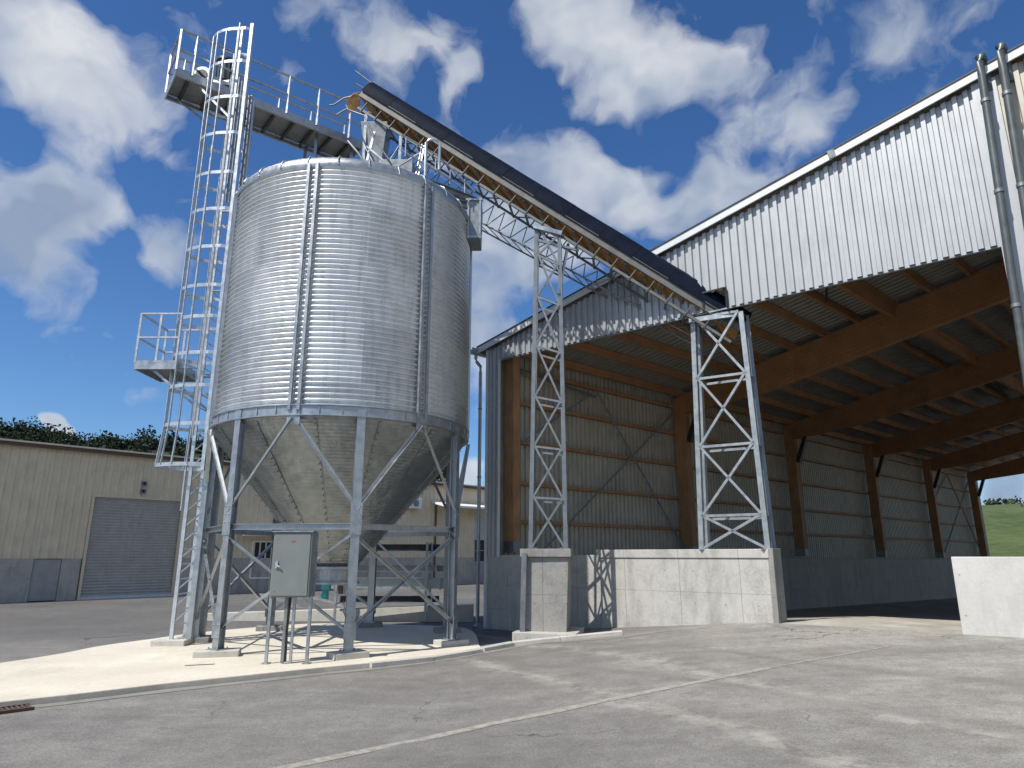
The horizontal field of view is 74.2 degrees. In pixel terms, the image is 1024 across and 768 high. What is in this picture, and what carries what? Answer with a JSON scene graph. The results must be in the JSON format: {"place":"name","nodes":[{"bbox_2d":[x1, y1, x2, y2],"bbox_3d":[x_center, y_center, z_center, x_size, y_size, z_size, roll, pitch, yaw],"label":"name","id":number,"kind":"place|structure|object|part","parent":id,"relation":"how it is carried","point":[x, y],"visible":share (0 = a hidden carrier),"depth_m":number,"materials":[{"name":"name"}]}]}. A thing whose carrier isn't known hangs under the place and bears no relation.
{"place":"outdoors","nodes":[
{"label":"outdoors","id":0,"kind":"place"},
{"bbox_2d":[21,439,229,460],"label":"forest hill","id":1,"kind":"structure","parent":0,"point":[167,452],"depth_m":250.51,"materials":[{"name":"green plant"}]},
{"bbox_2d":[0,416,230,460],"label":"forest","id":2,"kind":"object","parent":1,"relation":"on","point":[142,443],"visible":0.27,"depth_m":255.73,"materials":[{"name":"green plant"}]},
{"bbox_2d":[0,584,1023,767],"bbox_3d":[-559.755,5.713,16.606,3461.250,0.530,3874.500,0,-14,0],"label":"asphalt yard","id":3,"kind":"structure","parent":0,"point":[913,699],"depth_m":7.51,"materials":[{"name":"grey asphalt"}]},
{"bbox_2d":[0,703,34,713],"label":"drain grate","id":4,"kind":"object","parent":3,"relation":"on","point":[15,708],"visible":1,"depth_m":7.79,"materials":[{"name":"metal"}]},
{"bbox_2d":[0,623,479,706],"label":"concrete pad","id":5,"kind":"object","parent":3,"relation":"on","point":[139,666],"visible":0.73,"depth_m":10.77,"materials":[{"name":"beige concrete"}]},
{"bbox_2d":[150,638,192,646],"bbox_3d":[-6.460,4.953,12.848,0.620,0.200,0.398,0,-14,0],"label":"footing","id":6,"kind":"object","parent":5,"relation":"on","point":[170,642],"visible":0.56,"depth_m":12.70,"materials":[{"name":"concrete"}]},
{"bbox_2d":[154,23,255,639],"bbox_3d":[-6.713,-1.756,14.868,1.206,13.800,1.120,0,-14,0],"label":"caged ladder","id":7,"kind":"object","parent":6,"relation":"on","point":[232,171],"visible":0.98,"depth_m":14.56,"materials":[{"name":"metal"}]},
{"bbox_2d":[134,313,210,410],"bbox_3d":[-7.176,-0.379,14.702,1.452,2.067,1.120,0,-14,0],"label":"ladder landing","id":8,"kind":"object","parent":7,"relation":"attached to","point":[157,369],"visible":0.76,"depth_m":14.34,"materials":[{"name":"metal"}]},
{"bbox_2d":[165,28,362,158],"bbox_3d":[-6.089,-6.005,17.073,4.740,4.120,1.759,11,-18,-37],"label":"catwalk","id":9,"kind":"object","parent":7,"relation":"attached to","point":[185,88],"visible":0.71,"depth_m":17.44,"materials":[{"name":"metal"}]},
{"bbox_2d":[194,55,237,89],"bbox_3d":[-7.269,-7.647,16.780,0.941,1.160,0.743,0,-14,0],"label":"drive motor","id":10,"kind":"object","parent":9,"relation":"on","point":[202,71],"visible":0.35,"depth_m":16.71,"materials":[{"name":"metal"}]},
{"bbox_2d":[178,635,210,642],"bbox_3d":[-6.238,5.040,13.333,0.560,0.130,0.400,4,-15,-15],"label":"footing","id":11,"kind":"object","parent":5,"relation":"on","point":[205,639],"visible":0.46,"depth_m":13.20,"materials":[{"name":"grey concrete"}]},
{"bbox_2d":[192,648,241,657],"bbox_3d":[-4.996,4.573,11.487,0.720,0.130,0.400,4,-15,-15],"label":"footing","id":12,"kind":"object","parent":5,"relation":"on","point":[205,653],"visible":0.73,"depth_m":11.32,"materials":[{"name":"concrete"}]},
{"bbox_2d":[255,625,282,630],"bbox_3d":[-5.524,5.569,15.426,0.560,0.130,0.400,4,-15,-15],"label":"footing","id":13,"kind":"object","parent":5,"relation":"on","point":[273,628],"visible":0.67,"depth_m":15.26,"materials":[{"name":"grey concrete"}]},
{"bbox_2d":[261,531,318,663],"bbox_3d":[-3.550,3.406,10.891,0.760,2.040,0.282,0,-14,0],"label":"control cabinet","id":14,"kind":"object","parent":5,"relation":"on","point":[294,564],"visible":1,"depth_m":10.89,"materials":[{"name":"metal"}]},
{"bbox_3d":[-3.565,2.904,10.904,0.580,0.970,0.061,0,-14,0],"label":"door","id":15,"kind":"part","parent":14,"relation":"part of","materials":[{"name":"paint"}]},
{"bbox_2d":[326,649,369,660],"bbox_3d":[-2.732,4.520,11.278,0.600,0.130,0.400,11,-18,-37],"label":"footing","id":16,"kind":"object","parent":5,"relation":"on","point":[338,655],"visible":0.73,"depth_m":11.15,"materials":[{"name":"concrete"}]},
{"bbox_2d":[358,621,382,627],"bbox_3d":[-3.392,5.762,16.189,0.560,0.130,0.400,4,-15,-15],"label":"footing","id":17,"kind":"object","parent":5,"relation":"on","point":[370,625],"visible":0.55,"depth_m":16.01,"materials":[{"name":"grey concrete"}]},
{"bbox_2d":[433,627,460,632],"bbox_3d":[-1.446,5.474,15.049,0.560,0.130,0.400,4,-15,-15],"label":"footing","id":18,"kind":"object","parent":5,"relation":"on","point":[440,630],"visible":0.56,"depth_m":14.85,"materials":[{"name":"grey concrete"}]},
{"bbox_2d":[433,638,468,646],"bbox_3d":[-1.153,4.921,12.863,0.560,0.130,0.400,11,-18,-37],"label":"footing","id":19,"kind":"object","parent":5,"relation":"on","point":[449,643],"visible":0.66,"depth_m":12.73,"materials":[{"name":"concrete"}]},
{"bbox_2d":[193,156,482,652],"bbox_3d":[-3.533,0.201,14.920,5.705,10.030,5.474,0,-14,0],"label":"grain silo","id":20,"kind":"object","parent":19,"relation":"on","point":[339,418],"visible":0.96,"depth_m":13.03,"materials":[{"name":"metal"}]},
{"bbox_2d":[345,105,474,193],"bbox_3d":[-2.695,-5.728,16.263,3.319,3.044,1.857,-12,-18,39],"label":"head support","id":21,"kind":"object","parent":20,"relation":"on","point":[376,137],"visible":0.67,"depth_m":16.17,"materials":[{"name":"metal"}]},
{"bbox_2d":[0,438,484,602],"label":"warehouse","id":22,"kind":"structure","parent":3,"relation":"on","point":[78,523],"depth_m":28.57,"materials":[{"name":"metal"}]},
{"bbox_2d":[27,559,60,600],"bbox_3d":[-18.230,7.620,26.404,0.110,1.580,0.935,-13,-19,42],"label":"panel","id":23,"kind":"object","parent":22,"relation":"in","point":[45,572],"depth_m":26.39,"materials":[{"name":"paint"}]},
{"bbox_2d":[249,541,271,578],"bbox_3d":[-11.784,8.579,33.088,0.115,1.770,2.070,-13,-19,42],"label":"window","id":24,"kind":"structure","parent":22,"relation":"in","point":[257,543],"depth_m":32.73,"materials":[{"name":"black glass"}]},
{"bbox_2d":[474,540,483,560],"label":"window","id":25,"kind":"structure","parent":22,"relation":"in","point":[475,541],"depth_m":43.14,"materials":[{"name":"black glass"}]},
{"bbox_2d":[474,561,483,583],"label":"door panel","id":26,"kind":"structure","parent":22,"relation":"in","point":[481,562],"depth_m":42.81,"materials":[{"name":"paint"}]},
{"bbox_2d":[184,604,473,621],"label":"kerb wall","id":27,"kind":"structure","parent":3,"relation":"on","point":[465,612],"depth_m":18.37,"materials":[{"name":"concrete"}]},
{"bbox_2d":[333,585,345,619],"bbox_3d":[-4.700,5.412,18.575,0.080,2.080,0.970,0,-14,0],"label":"trestle","id":28,"kind":"object","parent":3,"relation":"on","point":[336,602],"visible":0.21,"depth_m":18.05,"materials":[{"name":"metal"}]},
{"bbox_2d":[331,577,443,589],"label":"steel beam","id":29,"kind":"structure","parent":28,"relation":"on","point":[391,583],"depth_m":18.43,"materials":[{"name":"grey metal"}]},
{"bbox_2d":[30,630,671,707],"bbox_3d":[-2.694,4.146,10.080,12.693,0.356,1.506,9,-17,-31],"label":"gutter strip","id":30,"kind":"object","parent":3,"relation":"on","point":[164,691],"visible":0.97,"depth_m":9.72,"materials":[{"name":"concrete"}]},
{"bbox_2d":[424,542,432,621],"bbox_3d":[-2.300,5.412,18.575,0.080,2.080,0.970,0,-14,0],"label":"trestle","id":31,"kind":"object","parent":3,"relation":"on","point":[426,577],"visible":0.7,"depth_m":18.21,"materials":[{"name":"metal"}]},
{"bbox_2d":[340,596,438,601],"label":"steel beam","id":32,"kind":"structure","parent":31,"relation":"on","point":[399,598],"depth_m":18.13,"materials":[{"name":"grey metal"}]},
{"bbox_2d":[358,565,443,571],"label":"steel beam","id":33,"kind":"structure","parent":31,"relation":"on","point":[435,568],"depth_m":18.81,"materials":[{"name":"grey metal"}]},
{"bbox_2d":[377,544,439,551],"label":"steel beam","id":34,"kind":"structure","parent":31,"relation":"on","point":[409,547],"depth_m":18.75,"materials":[{"name":"grey metal"}]},
{"bbox_2d":[434,466,446,481],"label":"tree","id":35,"kind":"object","parent":3,"relation":"on","point":[438,477],"visible":0.11,"depth_m":61.12,"materials":[{"name":"green plant"}]},
{"bbox_2d":[369,630,622,667],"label":"kerb","id":36,"kind":"structure","parent":3,"relation":"on","point":[402,661],"depth_m":12.14,"materials":[{"name":"concrete"}]},
{"bbox_2d":[273,667,771,767],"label":"road joint","id":37,"kind":"object","parent":3,"relation":"on","point":[333,757],"visible":1,"depth_m":7.08,"materials":[{"name":"grey concrete"}]},
{"bbox_2d":[512,549,583,640],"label":"concrete pier","id":38,"kind":"structure","parent":3,"relation":"on","point":[545,599],"depth_m":13.44,"materials":[{"name":"grey concrete"}]},
{"bbox_2d":[528,224,578,548],"bbox_3d":[0.929,-0.075,14.943,1.199,7.218,0.839,0,-14,0],"label":"lattice mast","id":39,"kind":"object","parent":38,"relation":"on","point":[538,262],"visible":1,"depth_m":14.73,"materials":[{"name":"metal"}]},
{"bbox_2d":[329,70,751,349],"bbox_3d":[0.300,-4.387,16.472,9.968,7.931,1.236,-2,-14,9],"label":"belt conveyor","id":40,"kind":"object","parent":39,"relation":"on","point":[627,258],"visible":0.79,"depth_m":15.88,"materials":[{"name":"paint"}]},
{"bbox_2d":[500,555,601,630],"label":"concrete wall","id":41,"kind":"structure","parent":3,"relation":"on","point":[585,598],"depth_m":15.13,"materials":[{"name":"grey concrete"}]},
{"bbox_2d":[597,548,786,627],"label":"concrete wall","id":42,"kind":"structure","parent":3,"relation":"on","point":[658,587],"depth_m":13.52,"materials":[{"name":"grey concrete"}]},
{"bbox_2d":[689,310,775,549],"bbox_3d":[4.425,0.889,13.922,1.473,4.894,0.618,-11,-18,37],"label":"lattice mast","id":43,"kind":"object","parent":42,"relation":"on","point":[704,505],"visible":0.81,"depth_m":13.84,"materials":[{"name":"metal"}]},
{"bbox_2d":[471,41,1023,628],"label":"storage shed","id":44,"kind":"structure","parent":3,"relation":"on","point":[871,279],"depth_m":19.82,"materials":[{"name":"white metal"}]},
{"bbox_2d":[773,645,892,666],"bbox_3d":[4.528,3.784,9.439,2.384,0.139,0.060,7,-16,-25],"label":"road joint","id":45,"kind":"object","parent":3,"relation":"on","point":[831,656],"visible":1,"depth_m":9.38,"materials":[{"name":"grey concrete"}]},
{"bbox_2d":[951,557,1023,637],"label":"concrete wall","id":46,"kind":"structure","parent":3,"relation":"on","point":[990,594],"depth_m":10.53,"materials":[{"name":"grey concrete"}]},
{"bbox_2d":[0,0,1023,504],"label":"sky","id":47,"kind":"structure","parent":0,"point":[651,118],"materials":[{"name":"blue"}]},
{"bbox_2d":[509,598,962,633],"bbox_3d":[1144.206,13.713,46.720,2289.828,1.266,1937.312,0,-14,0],"label":"shed floor","id":48,"kind":"structure","parent":0,"point":[938,615],"depth_m":17.61,"materials":[{"name":"grey concrete"}]},
{"bbox_2d":[487,557,956,629],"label":"side wall","id":49,"kind":"structure","parent":48,"relation":"on","point":[814,583],"depth_m":28.66,"materials":[{"name":"concrete"}]},
{"bbox_2d":[982,503,1023,556],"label":"meadow hill","id":50,"kind":"structure","parent":0,"point":[1004,525],"depth_m":110.70,"materials":[{"name":"green plant"}]},
{"bbox_2d":[983,496,1023,504],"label":"crest trees","id":51,"kind":"object","parent":50,"relation":"on","point":[1003,500],"visible":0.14,"depth_m":148.96,"materials":[{"name":"green plant"}]},
{"bbox_2d":[983,498,1023,506],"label":"meadow shrubs","id":52,"kind":"object","parent":50,"relation":"on","point":[1011,501],"visible":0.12,"depth_m":148.25,"materials":[{"name":"green plant"}]}
]}

